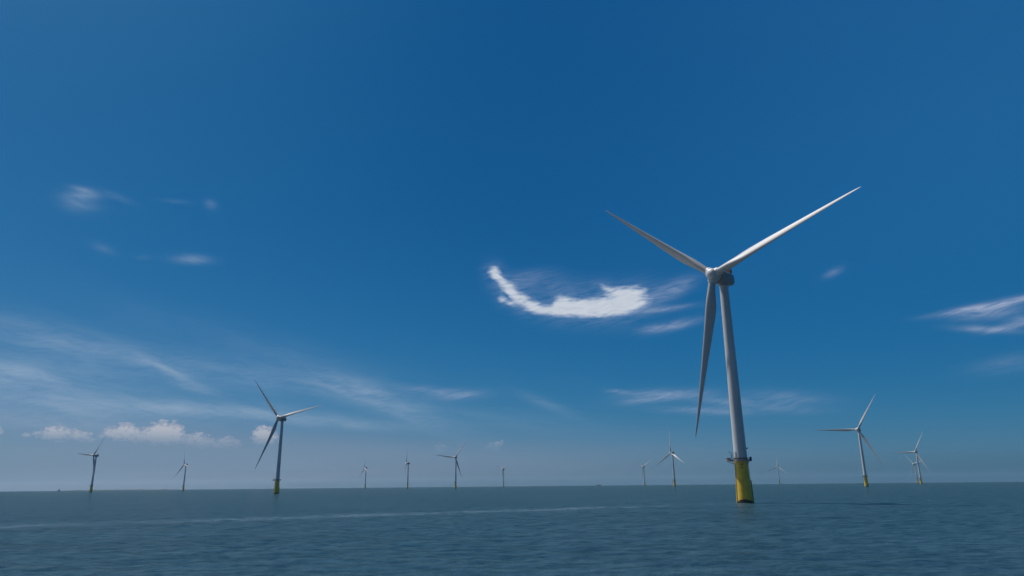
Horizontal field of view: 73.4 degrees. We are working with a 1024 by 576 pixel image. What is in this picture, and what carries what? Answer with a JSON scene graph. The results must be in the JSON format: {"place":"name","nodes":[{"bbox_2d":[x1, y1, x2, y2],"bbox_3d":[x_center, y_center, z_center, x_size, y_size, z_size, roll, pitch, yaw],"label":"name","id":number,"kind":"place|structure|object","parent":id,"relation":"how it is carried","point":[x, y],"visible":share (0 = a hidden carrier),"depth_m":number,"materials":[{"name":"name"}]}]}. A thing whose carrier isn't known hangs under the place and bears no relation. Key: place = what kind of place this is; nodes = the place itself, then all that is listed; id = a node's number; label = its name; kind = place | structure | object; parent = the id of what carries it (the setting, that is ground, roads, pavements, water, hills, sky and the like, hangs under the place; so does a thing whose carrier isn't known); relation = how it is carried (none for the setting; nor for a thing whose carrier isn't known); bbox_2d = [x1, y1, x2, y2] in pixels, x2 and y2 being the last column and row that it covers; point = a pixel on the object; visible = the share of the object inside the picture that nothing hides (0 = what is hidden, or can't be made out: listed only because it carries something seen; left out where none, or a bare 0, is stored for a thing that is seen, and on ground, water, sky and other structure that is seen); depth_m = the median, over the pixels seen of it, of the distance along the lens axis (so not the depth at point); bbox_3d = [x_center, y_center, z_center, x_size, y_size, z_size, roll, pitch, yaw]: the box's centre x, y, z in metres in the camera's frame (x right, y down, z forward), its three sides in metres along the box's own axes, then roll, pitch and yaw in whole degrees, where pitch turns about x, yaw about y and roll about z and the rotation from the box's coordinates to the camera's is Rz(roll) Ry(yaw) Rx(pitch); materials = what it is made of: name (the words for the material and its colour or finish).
{"place":"outdoors","nodes":[
{"label":"outdoors","id":0,"kind":"place"},
{"bbox_2d":[65,489,178,490],"bbox_3d":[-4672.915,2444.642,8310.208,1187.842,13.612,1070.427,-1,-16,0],"label":"coast","id":1,"kind":"structure","parent":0,"point":[127,489],"depth_m":8541.34},
{"bbox_2d":[0,482,1023,575],"bbox_3d":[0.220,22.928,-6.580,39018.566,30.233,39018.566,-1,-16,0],"label":"sea","id":2,"kind":"structure","parent":0,"point":[912,529],"depth_m":140.19,"materials":[{"name":"liquid"}]},
{"bbox_2d":[77,435,105,491],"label":"offshore wind turbine","id":3,"kind":"object","parent":2,"relation":"in","point":[94,466],"visible":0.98,"depth_m":2133.12,"materials":[{"name":"white paint"}]},
{"bbox_2d":[175,460,189,490],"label":"offshore wind turbine","id":4,"kind":"object","parent":2,"relation":"in","point":[184,474],"visible":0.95,"depth_m":3025.96,"materials":[{"name":"white paint"}]},
{"bbox_2d":[255,382,320,493],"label":"offshore wind turbine","id":5,"kind":"object","parent":2,"relation":"in","point":[281,419],"visible":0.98,"depth_m":1037.71,"materials":[{"name":"white paint"}]},
{"bbox_2d":[360,464,366,487],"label":"offshore wind turbine","id":6,"kind":"object","parent":2,"relation":"in","point":[365,468],"visible":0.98,"depth_m":3840.92,"materials":[{"name":"white paint"}]},
{"bbox_2d":[404,447,409,487],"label":"offshore wind turbine","id":7,"kind":"object","parent":2,"relation":"in","point":[407,471],"visible":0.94,"depth_m":3146.66,"materials":[{"name":"white paint"}]},
{"bbox_2d":[438,443,464,487],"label":"offshore wind turbine","id":8,"kind":"object","parent":2,"relation":"in","point":[455,457],"visible":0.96,"depth_m":2544.78,"materials":[{"name":"white paint"}]},
{"bbox_2d":[495,465,505,486],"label":"offshore wind turbine","id":9,"kind":"object","parent":2,"relation":"in","point":[503,469],"visible":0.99,"depth_m":4509.86,"materials":[{"name":"white paint"}]},
{"bbox_2d":[636,462,647,485],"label":"offshore wind turbine","id":10,"kind":"object","parent":2,"relation":"in","point":[644,473],"visible":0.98,"depth_m":4175.57,"materials":[{"name":"white paint"}]},
{"bbox_2d":[657,435,684,485],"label":"offshore wind turbine","id":11,"kind":"object","parent":2,"relation":"in","point":[673,480],"visible":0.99,"depth_m":2348.49,"materials":[{"name":"white paint"}]},
{"bbox_2d":[605,187,859,502],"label":"offshore wind turbine","id":12,"kind":"object","parent":2,"relation":"in","point":[721,276],"visible":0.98,"depth_m":337.08,"materials":[{"name":"white paint"}]},
{"bbox_2d":[824,395,880,486],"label":"offshore wind turbine","id":13,"kind":"object","parent":2,"relation":"in","point":[860,435],"visible":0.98,"depth_m":1382.10,"materials":[{"name":"white paint"}]},
{"bbox_2d":[905,455,919,482],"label":"offshore wind turbine","id":14,"kind":"object","parent":2,"relation":"in","point":[915,468],"visible":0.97,"depth_m":4091.62,"materials":[{"name":"white paint"}]},
{"bbox_2d":[899,432,927,483],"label":"offshore wind turbine","id":15,"kind":"object","parent":2,"relation":"in","point":[916,452],"visible":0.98,"depth_m":2446.83,"materials":[{"name":"white paint"}]},
{"bbox_2d":[0,0,1023,491],"label":"sky","id":16,"kind":"structure","parent":0,"point":[390,217],"materials":[{"name":"blue"}]}
]}

